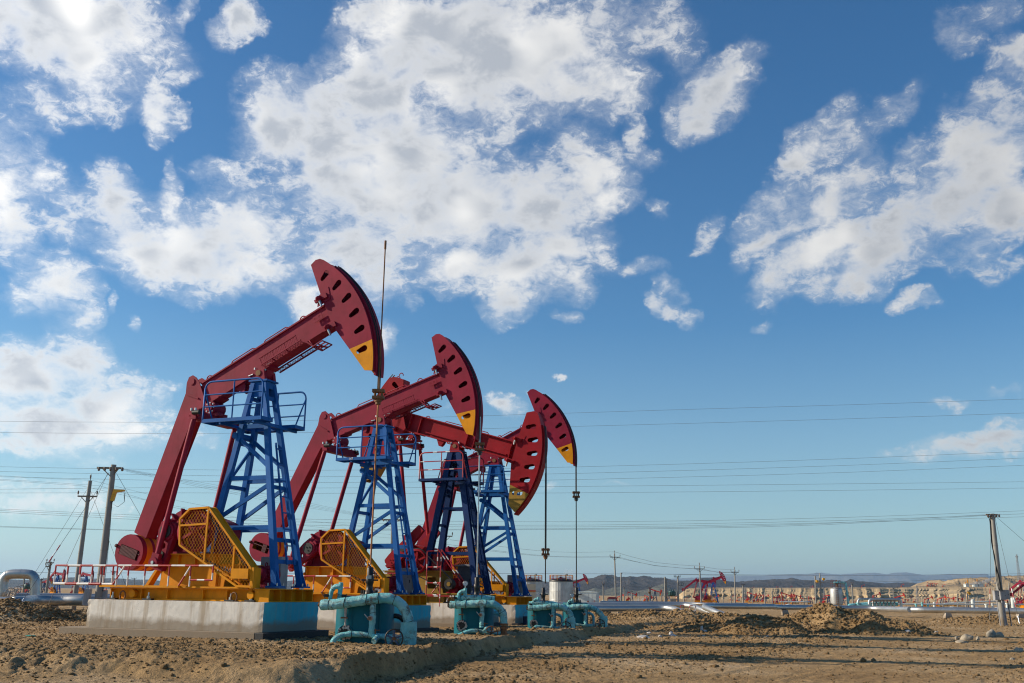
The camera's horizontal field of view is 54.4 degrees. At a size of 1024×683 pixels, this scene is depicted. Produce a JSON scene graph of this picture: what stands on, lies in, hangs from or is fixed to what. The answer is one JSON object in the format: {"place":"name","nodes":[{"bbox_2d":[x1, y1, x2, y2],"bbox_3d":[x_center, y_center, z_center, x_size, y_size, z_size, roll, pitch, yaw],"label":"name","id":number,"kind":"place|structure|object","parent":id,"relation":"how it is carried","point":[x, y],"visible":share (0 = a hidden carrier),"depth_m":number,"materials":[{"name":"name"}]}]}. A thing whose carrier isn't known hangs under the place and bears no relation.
{"place":"outdoors","nodes":[
{"label":"outdoors","id":0,"kind":"place"},
{"bbox_2d":[40,578,52,592],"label":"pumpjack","id":1,"kind":"object","parent":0,"point":[44,584],"visible":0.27,"depth_m":925.01,"materials":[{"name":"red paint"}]},
{"bbox_2d":[8,575,916,593],"bbox_3d":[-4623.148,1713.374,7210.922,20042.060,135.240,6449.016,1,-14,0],"label":"mountains","id":2,"kind":"structure","parent":0,"point":[633,583],"depth_m":5583.32,"materials":[{"name":"stone"}]},
{"bbox_2d":[0,572,972,575],"bbox_3d":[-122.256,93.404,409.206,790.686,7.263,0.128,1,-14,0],"label":"power line","id":3,"kind":"object","parent":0,"point":[690,574],"visible":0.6,"depth_m":409.21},
{"bbox_2d":[4,515,971,529],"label":"power line","id":4,"kind":"object","parent":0,"point":[567,528],"visible":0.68,"depth_m":98.49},
{"bbox_2d":[13,515,986,530],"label":"power line","id":5,"kind":"object","parent":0,"point":[555,529],"visible":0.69,"depth_m":98.46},
{"bbox_2d":[3,512,1004,526],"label":"power line","id":6,"kind":"object","parent":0,"point":[610,526],"visible":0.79,"depth_m":147.92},
{"bbox_2d":[0,510,1007,524],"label":"power line","id":7,"kind":"object","parent":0,"point":[623,524],"visible":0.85,"depth_m":148.02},
{"bbox_2d":[0,413,1012,433],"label":"power line","id":8,"kind":"object","parent":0,"point":[494,428],"visible":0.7,"depth_m":191.93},
{"bbox_2d":[0,458,1014,476],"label":"power line","id":9,"kind":"object","parent":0,"point":[564,473],"visible":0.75,"depth_m":169.75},
{"bbox_2d":[9,509,1007,521],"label":"power line","id":10,"kind":"object","parent":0,"point":[604,521],"visible":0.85,"depth_m":148.09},
{"bbox_2d":[52,482,970,488],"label":"power line","id":11,"kind":"object","parent":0,"point":[574,486],"visible":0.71,"depth_m":228.97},
{"bbox_2d":[0,588,1023,682],"bbox_3d":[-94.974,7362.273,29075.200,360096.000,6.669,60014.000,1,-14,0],"label":"ground","id":12,"kind":"structure","parent":0,"point":[278,670],"depth_m":32.98,"materials":[{"name":"soil"}]},
{"bbox_2d":[4,588,14,596],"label":"valve wheel","id":13,"kind":"object","parent":12,"relation":"on","point":[9,592],"visible":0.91,"depth_m":71.62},
{"bbox_2d":[12,586,20,595],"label":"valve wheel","id":14,"kind":"object","parent":12,"relation":"on","point":[17,589],"visible":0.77,"depth_m":74.57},
{"bbox_2d":[0,569,39,596],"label":"pipeline","id":15,"kind":"object","parent":12,"relation":"on","point":[32,576],"visible":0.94,"depth_m":76.47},
{"bbox_2d":[21,579,29,592],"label":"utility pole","id":16,"kind":"object","parent":12,"relation":"on","point":[24,585],"visible":0.66,"depth_m":145.21,"materials":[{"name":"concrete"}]},
{"bbox_2d":[45,559,54,592],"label":"utility pole","id":17,"kind":"object","parent":12,"relation":"on","point":[48,576],"visible":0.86,"depth_m":116.61,"materials":[{"name":"concrete"}]},
{"bbox_2d":[45,569,65,592],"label":"pumpjack","id":18,"kind":"object","parent":12,"relation":"on","point":[52,589],"visible":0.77,"depth_m":453.24,"materials":[{"name":"yellow paint"}]},
{"bbox_2d":[16,593,109,595],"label":"pipeline","id":19,"kind":"object","parent":12,"relation":"on","point":[22,594],"visible":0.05,"depth_m":78.02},
{"bbox_2d":[73,570,93,593],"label":"pumpjack","id":20,"kind":"object","parent":12,"relation":"on","point":[82,589],"visible":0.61,"depth_m":469.23,"materials":[{"name":"yellow paint"}]},
{"bbox_2d":[71,475,97,609],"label":"utility pole","id":21,"kind":"object","parent":12,"relation":"on","point":[81,549],"visible":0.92,"depth_m":83.35,"materials":[{"name":"concrete"}]},
{"bbox_2d":[22,490,86,592],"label":"stay wire","id":22,"kind":"object","parent":21,"relation":"attached to","point":[56,538],"visible":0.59,"depth_m":85.41,"materials":[{"name":"black metal"}]},
{"bbox_2d":[81,464,124,612],"bbox_3d":[-25.642,12.662,62.678,1.982,9.821,0.600,1,-14,0],"label":"utility pole","id":23,"kind":"object","parent":12,"relation":"on","point":[101,593],"visible":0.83,"depth_m":62.72,"materials":[{"name":"wood"}]},
{"bbox_2d":[22,473,108,601],"bbox_3d":[-26.794,11.702,59.860,0.078,8.417,6.327,-4,-15,17],"label":"stay wire","id":24,"kind":"object","parent":23,"relation":"attached to","point":[59,546],"visible":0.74,"depth_m":58.97,"materials":[{"name":"grey metal"}]},
{"bbox_2d":[48,475,106,604],"bbox_3d":[-26.929,12.235,61.802,0.022,8.300,2.796,-13,-19,42],"label":"stay wire","id":25,"kind":"object","parent":23,"relation":"attached to","point":[78,537],"visible":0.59,"depth_m":61.85,"materials":[{"name":"black metal"}]},
{"bbox_2d":[59,599,328,639],"bbox_3d":[-12.267,10.942,38.530,9.430,1.787,4.240,-5,-15,22],"label":"concrete foundation","id":26,"kind":"object","parent":12,"relation":"on","point":[207,619],"visible":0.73,"depth_m":36.78,"materials":[{"name":"concrete"}]},
{"bbox_2d":[53,259,383,601],"bbox_3d":[-11.312,3.524,39.928,13.402,13.330,3.273,-5,-15,22],"label":"pumpjack","id":27,"kind":"object","parent":26,"relation":"on","point":[194,554],"visible":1,"depth_m":38.84,"materials":[{"name":"yellow paint"}]},
{"bbox_2d":[260,557,288,588],"bbox_3d":[-9.349,9.072,39.045,0.950,1.220,0.545,-5,-15,22],"label":"control cabinet","id":28,"kind":"object","parent":27,"relation":"on","point":[283,568],"visible":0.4,"depth_m":38.92,"materials":[{"name":"grey metal"}]},
{"bbox_2d":[370,240,386,564],"bbox_3d":[-5.074,2.076,37.803,0.460,12.500,0.300,1,-14,0],"label":"polished rod","id":29,"kind":"object","parent":27,"relation":"attached to","point":[378,399],"visible":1,"depth_m":37.66,"materials":[{"name":"metal"}]},
{"bbox_2d":[318,567,416,645],"bbox_3d":[-5.052,9.650,35.529,3.533,3.140,2.703,1,-14,0],"label":"wellhead","id":30,"kind":"object","parent":12,"relation":"on","point":[368,615],"visible":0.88,"depth_m":34.68,"materials":[{"name":"teal paint"}]},
{"bbox_2d":[317,605,438,632],"bbox_3d":[-8.657,13.548,47.907,9.430,1.787,4.240,-5,-15,23],"label":"concrete foundation","id":31,"kind":"object","parent":12,"relation":"on","point":[420,614],"visible":0.11,"depth_m":46.22,"materials":[{"name":"concrete"}]},
{"bbox_2d":[249,334,482,604],"bbox_3d":[-7.714,6.329,49.237,13.402,12.912,3.273,-5,-15,23],"label":"pumpjack","id":32,"kind":"object","parent":31,"relation":"on","point":[331,557],"visible":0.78,"depth_m":48.27,"materials":[{"name":"yellow paint"}]},
{"bbox_2d":[395,568,417,594],"bbox_3d":[-5.109,11.550,47.950,0.950,1.250,0.545,-5,-15,23],"label":"control cabinet","id":33,"kind":"object","parent":32,"relation":"on","point":[408,583],"visible":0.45,"depth_m":47.63,"materials":[{"name":"grey metal"}]},
{"bbox_2d":[475,417,484,576],"bbox_3d":[-1.555,7.265,46.386,0.460,7.600,0.300,1,-14,0],"label":"polished rod","id":34,"kind":"object","parent":32,"relation":"hanging from","point":[479,450],"visible":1,"depth_m":46.62,"materials":[{"name":"metal"}]},
{"bbox_2d":[382,519,399,551],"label":"utility pole","id":35,"kind":"object","parent":12,"relation":"on","point":[391,531],"visible":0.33,"depth_m":108.07,"materials":[{"name":"concrete"}]},
{"bbox_2d":[427,603,499,626],"bbox_3d":[-5.499,15.752,56.617,9.430,1.787,4.240,-5,-15,21],"label":"concrete foundation","id":36,"kind":"object","parent":12,"relation":"on","point":[442,615],"visible":0.09,"depth_m":54.18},
{"bbox_2d":[360,373,547,606],"bbox_3d":[-3.620,8.267,57.627,11.834,13.641,3.311,-5,-15,21],"label":"pumpjack","id":37,"kind":"object","parent":36,"relation":"on","point":[438,583],"visible":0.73,"depth_m":56.66,"materials":[{"name":"paint"}]},
{"bbox_2d":[455,564,478,593],"bbox_3d":[-2.585,13.563,56.790,1.100,1.670,0.820,-5,-15,21],"label":"control cabinet","id":38,"kind":"object","parent":37,"relation":"on","point":[464,571],"visible":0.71,"depth_m":56.54,"materials":[{"name":"grey metal"}]},
{"bbox_2d":[541,538,549,582],"bbox_3d":[1.859,10.264,54.962,0.460,6.000,0.300,1,-14,0],"label":"polished rod","id":39,"kind":"object","parent":37,"relation":"hanging from","point":[545,555],"visible":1,"depth_m":54.51,"materials":[{"name":"metal"}]},
{"bbox_2d":[447,577,507,634],"bbox_3d":[-1.523,12.105,44.837,2.713,2.920,2.498,1,-14,0],"label":"wellhead","id":40,"kind":"object","parent":12,"relation":"on","point":[475,613],"visible":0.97,"depth_m":44.09,"materials":[{"name":"teal paint"},{"name":"oil stained iron"},{"name":"iron"}]},
{"bbox_2d":[0,597,1023,682],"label":"dirt clods","id":41,"kind":"object","parent":12,"relation":"on","point":[558,668],"visible":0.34,"depth_m":36.99,"materials":[{"name":"soil"}]},
{"bbox_2d":[0,597,1023,636],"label":"heap clods","id":42,"kind":"object","parent":12,"relation":"on","point":[56,614],"visible":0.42,"depth_m":59.68,"materials":[{"name":"soil"}]},
{"bbox_2d":[499,605,527,624],"bbox_3d":[-3.328,17.217,61.883,9.430,1.787,4.240,-5,-15,20],"label":"concrete foundation","id":43,"kind":"object","parent":12,"relation":"on","point":[515,613],"visible":0.09,"depth_m":59.09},
{"bbox_2d":[379,389,576,604],"bbox_3d":[-2.358,9.819,63.304,13.402,13.304,3.273,-5,-15,20],"label":"pumpjack","id":44,"kind":"object","parent":43,"relation":"on","point":[560,434],"visible":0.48,"depth_m":62.22,"materials":[{"name":"yellow paint"}]},
{"bbox_2d":[507,575,523,596],"bbox_3d":[0.222,15.227,62.061,0.950,1.300,0.545,-5,-15,20],"label":"control cabinet","id":45,"kind":"object","parent":44,"relation":"on","point":[509,577],"visible":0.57,"depth_m":61.78,"materials":[{"name":"grey metal"}]},
{"bbox_2d":[572,491,579,585],"bbox_3d":[3.906,11.944,60.478,0.460,5.700,0.300,1,-14,0],"label":"polished rod","id":46,"kind":"object","parent":44,"relation":"attached to","point":[577,496],"visible":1,"depth_m":60.82,"materials":[{"name":"metal"}]},
{"bbox_2d":[509,584,535,600],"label":"beige building","id":47,"kind":"structure","parent":12,"relation":"on","point":[531,589],"depth_m":169.50,"materials":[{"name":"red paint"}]},
{"bbox_2d":[523,614,526,624],"bbox_3d":[0.883,16.576,59.346,0.518,0.909,0.510,7,-15,-22],"label":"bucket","id":48,"kind":"object","parent":12,"relation":"on","point":[525,620],"visible":0.44,"depth_m":59.15,"materials":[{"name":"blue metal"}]},
{"bbox_2d":[525,574,542,599],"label":"storage tank","id":49,"kind":"object","parent":12,"relation":"on","point":[536,581],"visible":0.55,"depth_m":197.44,"materials":[{"name":"metal"}]},
{"bbox_2d":[526,587,575,628],"bbox_3d":[2.067,14.587,53.616,2.636,2.606,2.250,1,-14,0],"label":"wellhead","id":50,"kind":"object","parent":12,"relation":"on","point":[542,613],"visible":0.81,"depth_m":52.95,"materials":[{"name":"teal paint"}]},
{"bbox_2d":[549,574,575,601],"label":"storage tank","id":51,"kind":"object","parent":12,"relation":"on","point":[560,589],"visible":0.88,"depth_m":182.68,"materials":[{"name":"metal"}]},
{"bbox_2d":[573,574,587,599],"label":"pumpjack","id":52,"kind":"object","parent":12,"relation":"on","point":[585,578],"visible":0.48,"depth_m":494.06,"materials":[{"name":"yellow paint"}]},
{"bbox_2d":[562,588,607,626],"bbox_3d":[4.251,16.009,59.141,2.733,2.700,2.329,1,-14,0],"label":"wellhead","id":53,"kind":"object","parent":12,"relation":"on","point":[578,608],"visible":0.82,"depth_m":58.44,"materials":[{"name":"teal paint"}]},
{"bbox_2d":[578,591,598,601],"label":"equipment cabin","id":54,"kind":"object","parent":12,"relation":"on","point":[587,596],"visible":0.46,"depth_m":164.67,"materials":[{"name":"metal"}]},
{"bbox_2d":[583,594,587,601],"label":"door","id":55,"kind":"structure","parent":54,"relation":"in","point":[585,596],"depth_m":164.67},
{"bbox_2d":[607,597,616,600],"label":"shed","id":56,"kind":"structure","parent":12,"relation":"on","point":[610,598],"depth_m":188.81,"materials":[{"name":"paint"}]},
{"bbox_2d":[613,551,619,600],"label":"utility pole","id":57,"kind":"object","parent":12,"relation":"on","point":[614,557],"visible":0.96,"depth_m":189.95,"materials":[{"name":"concrete"}]},
{"bbox_2d":[620,573,621,600],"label":"utility pole","id":58,"kind":"object","parent":12,"relation":"on","point":[620,586],"visible":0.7,"depth_m":184.46,"materials":[{"name":"concrete"}]},
{"bbox_2d":[648,589,662,600],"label":"pumpjack","id":59,"kind":"object","parent":12,"relation":"on","point":[655,591],"visible":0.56,"depth_m":412.21,"materials":[{"name":"red paint"}]},
{"bbox_2d":[664,575,682,601],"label":"transformer platform","id":60,"kind":"structure","parent":12,"relation":"on","point":[672,593],"depth_m":174.48,"materials":[{"name":"concrete"}]},
{"bbox_2d":[600,601,747,604],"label":"pipeline","id":61,"kind":"object","parent":12,"relation":"on","point":[699,603],"visible":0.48,"depth_m":145.74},
{"bbox_2d":[682,577,715,601],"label":"pumpjack","id":62,"kind":"object","parent":12,"relation":"on","point":[696,580],"visible":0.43,"depth_m":419.87,"materials":[{"name":"yellow paint"}]},
{"bbox_2d":[694,563,704,606],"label":"utility pole","id":63,"kind":"object","parent":12,"relation":"on","point":[700,582],"visible":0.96,"depth_m":184.75,"materials":[{"name":"concrete"}]},
{"bbox_2d":[641,573,794,575],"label":"power line","id":64,"kind":"object","parent":63,"relation":"attached to","point":[720,575],"visible":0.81,"depth_m":185.11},
{"bbox_2d":[697,571,725,602],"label":"pumpjack","id":65,"kind":"object","parent":12,"relation":"on","point":[707,598],"visible":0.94,"depth_m":406.74,"materials":[{"name":"yellow paint"}]},
{"bbox_2d":[733,567,738,602],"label":"utility pole","id":66,"kind":"object","parent":12,"relation":"on","point":[734,587],"visible":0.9,"depth_m":199.03,"materials":[{"name":"concrete"}]},
{"bbox_2d":[741,584,744,602],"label":"utility pole","id":67,"kind":"object","parent":12,"relation":"on","point":[742,593],"visible":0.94,"depth_m":252.18,"materials":[{"name":"concrete"}]},
{"bbox_2d":[744,592,756,602],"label":"pumpjack","id":68,"kind":"object","parent":12,"relation":"on","point":[747,599],"visible":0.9,"depth_m":1023.02,"materials":[{"name":"red paint"}]},
{"bbox_2d":[781,610,788,615],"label":"pipe support","id":69,"kind":"object","parent":12,"relation":"on","point":[784,612],"visible":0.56,"depth_m":115.64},
{"bbox_2d":[702,603,910,612],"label":"pipeline","id":70,"kind":"object","parent":69,"relation":"on","point":[711,607],"visible":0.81,"depth_m":114.12,"materials":[{"name":"metal"}]},
{"bbox_2d":[779,592,792,604],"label":"pumpjack","id":71,"kind":"object","parent":12,"relation":"on","point":[785,598],"visible":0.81,"depth_m":931.85,"materials":[{"name":"red paint"}]},
{"bbox_2d":[780,601,809,602],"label":"plain pipe","id":72,"kind":"object","parent":12,"relation":"on","point":[796,601],"visible":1,"depth_m":406.53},
{"bbox_2d":[790,594,801,603],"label":"pumpjack","id":73,"kind":"object","parent":12,"relation":"on","point":[795,599],"visible":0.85,"depth_m":995.39,"materials":[{"name":"red paint"}]},
{"bbox_2d":[815,576,816,603],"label":"utility pole","id":74,"kind":"object","parent":12,"relation":"on","point":[815,592],"visible":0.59,"depth_m":174.55,"materials":[{"name":"concrete"}]},
{"bbox_2d":[815,573,824,602],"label":"utility pole","id":75,"kind":"object","parent":12,"relation":"on","point":[819,581],"visible":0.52,"depth_m":174.84,"materials":[{"name":"concrete"}]},
{"bbox_2d":[830,580,848,604],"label":"pressure vessel","id":76,"kind":"object","parent":12,"relation":"on","point":[836,596],"visible":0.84,"depth_m":159.49,"materials":[{"name":"metal"}]},
{"bbox_2d":[848,598,902,606],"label":"pipe manifold","id":77,"kind":"object","parent":12,"relation":"on","point":[871,602],"visible":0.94,"depth_m":123.97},
{"bbox_2d":[916,585,919,602],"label":"lattice mast","id":78,"kind":"object","parent":12,"relation":"on","point":[917,594],"visible":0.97,"depth_m":601.63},
{"bbox_2d":[943,613,951,617],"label":"pipe support","id":79,"kind":"object","parent":12,"relation":"on","point":[947,615],"visible":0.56,"depth_m":105.02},
{"bbox_2d":[911,607,1023,613],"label":"pipeline","id":80,"kind":"object","parent":79,"relation":"on","point":[975,610],"visible":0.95,"depth_m":104.65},
{"bbox_2d":[898,603,1023,604],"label":"plain pipe","id":81,"kind":"object","parent":12,"relation":"on","point":[947,604],"visible":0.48,"depth_m":232.24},
{"bbox_2d":[960,634,973,640],"bbox_3d":[24.372,15.917,53.374,0.660,0.474,0.533,-1,-14,8],"label":"stone","id":82,"kind":"object","parent":12,"relation":"on","point":[966,637],"visible":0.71,"depth_m":53.20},
{"bbox_2d":[944,600,997,603],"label":"plain pipe","id":83,"kind":"object","parent":12,"relation":"on","point":[970,602],"visible":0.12,"depth_m":406.71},
{"bbox_2d":[986,629,995,636],"bbox_3d":[28.109,17.148,58.301,0.596,0.634,0.666,-8,-17,32],"label":"stone","id":84,"kind":"object","parent":12,"relation":"on","point":[990,633],"visible":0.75,"depth_m":58.12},
{"bbox_2d":[985,514,1011,625],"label":"utility pole","id":85,"kind":"object","parent":12,"relation":"on","point":[1000,595],"visible":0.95,"depth_m":81.56,"materials":[{"name":"concrete"}]},
{"bbox_2d":[989,546,990,618],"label":"stay wire","id":86,"kind":"object","parent":85,"relation":"attached to","point":[990,569],"visible":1,"depth_m":83.01,"materials":[{"name":"black metal"}]},
{"bbox_2d":[995,519,1019,623],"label":"stay wire","id":87,"kind":"object","parent":85,"relation":"attached to","point":[1010,584],"visible":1,"depth_m":78.68,"materials":[{"name":"black metal"}]},
{"bbox_2d":[996,632,1003,636],"bbox_3d":[28.290,17.081,57.755,0.440,0.454,0.460,-4,-15,17],"label":"stone","id":88,"kind":"object","parent":12,"relation":"on","point":[999,634],"visible":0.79,"depth_m":57.62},
{"bbox_2d":[1011,597,1015,607],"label":"pressure vessel","id":89,"kind":"object","parent":12,"relation":"on","point":[1012,603],"visible":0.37,"depth_m":212.85,"materials":[{"name":"metal"}]},
{"bbox_2d":[1010,580,1023,607],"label":"pumpjack","id":90,"kind":"object","parent":12,"relation":"on","point":[1020,601],"visible":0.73,"depth_m":372.03,"materials":[{"name":"yellow paint"}]},
{"bbox_2d":[1010,584,1023,598],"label":"pumpjack","id":91,"kind":"object","parent":12,"relation":"on","point":[1015,591],"visible":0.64,"depth_m":374.50,"materials":[{"name":"yellow paint"}]},
{"bbox_2d":[1014,647,1023,651],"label":"stone","id":92,"kind":"object","parent":12,"relation":"on","point":[1016,649],"visible":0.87,"depth_m":42.80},
{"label":"utility pole","id":93,"kind":"object","parent":12,"relation":"on","visible":0},
{"bbox_2d":[92,480,410,530],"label":"power line","id":94,"kind":"object","parent":93,"relation":"attached to","point":[233,511],"visible":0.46,"depth_m":93.94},
{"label":"utility pole","id":95,"kind":"object","parent":12,"relation":"on","visible":0},
{"bbox_2d":[608,582,1021,588],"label":"power line","id":96,"kind":"object","parent":95,"relation":"attached to","point":[841,588],"visible":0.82,"depth_m":291.51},
{"bbox_2d":[0,0,1023,581],"label":"sky","id":97,"kind":"structure","parent":0,"point":[632,207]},
{"bbox_2d":[13,399,1012,421],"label":"power line","id":98,"kind":"object","parent":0,"point":[616,411],"visible":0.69,"depth_m":192.75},
{"bbox_2d":[27,465,1020,482],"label":"power line","id":99,"kind":"object","parent":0,"point":[585,479],"visible":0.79,"depth_m":169.57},
{"bbox_2d":[33,451,1020,469],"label":"power line","id":100,"kind":"object","parent":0,"point":[661,464],"visible":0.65,"depth_m":170.23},
{"bbox_2d":[546,583,682,596],"bbox_3d":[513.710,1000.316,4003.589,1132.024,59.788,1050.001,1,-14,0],"label":"foothills","id":101,"kind":"structure","parent":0,"point":[609,592],"depth_m":3902.30,"materials":[{"name":"soil"}]},
{"bbox_2d":[601,488,994,492],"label":"power line","id":102,"kind":"object","parent":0,"point":[816,490],"visible":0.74,"depth_m":228.79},
{"bbox_2d":[671,572,994,582],"bbox_3d":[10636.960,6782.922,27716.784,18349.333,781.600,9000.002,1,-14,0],"label":"distant mountains","id":103,"kind":"structure","parent":0,"point":[901,576],"depth_m":28530.92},
{"bbox_2d":[676,586,1023,602],"bbox_3d":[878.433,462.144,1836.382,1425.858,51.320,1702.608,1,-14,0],"label":"mesa","id":104,"kind":"structure","parent":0,"point":[982,593],"depth_m":1229.17,"materials":[{"name":"stone"}]},
{"bbox_2d":[963,579,982,586],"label":"steam plant","id":105,"kind":"object","parent":104,"relation":"on","point":[977,585],"visible":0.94,"depth_m":1654.42,"materials":[{"name":"white paint"}]},
{"bbox_2d":[1015,554,1020,580],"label":"lattice mast","id":106,"kind":"object","parent":104,"relation":"on","point":[1016,556],"visible":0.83,"depth_m":1465.10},
{"bbox_2d":[764,575,1021,582],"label":"power line","id":107,"kind":"object","parent":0,"point":[891,581],"visible":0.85,"depth_m":214.06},
{"bbox_2d":[911,575,1023,586],"bbox_3d":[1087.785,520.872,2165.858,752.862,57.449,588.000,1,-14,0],"label":"clay hills","id":108,"kind":"structure","parent":0,"point":[960,582],"depth_m":2035.60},
{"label":"pipe support","id":109,"kind":"object","parent":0,"visible":0},
{"bbox_2d":[0,595,109,605],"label":"pipeline","id":110,"kind":"object","parent":109,"relation":"on","point":[66,600],"visible":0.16,"depth_m":70.08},
{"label":"pipe support","id":111,"kind":"object","parent":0,"visible":0},
{"bbox_2d":[556,605,681,611],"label":"pipeline","id":112,"kind":"object","parent":111,"relation":"on","point":[614,608],"visible":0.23,"depth_m":102.61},
{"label":"pipe support","id":113,"kind":"object","parent":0,"visible":0},
{"bbox_2d":[557,602,709,612],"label":"pipeline","id":114,"kind":"object","parent":113,"relation":"on","point":[686,605],"visible":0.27,"depth_m":117.80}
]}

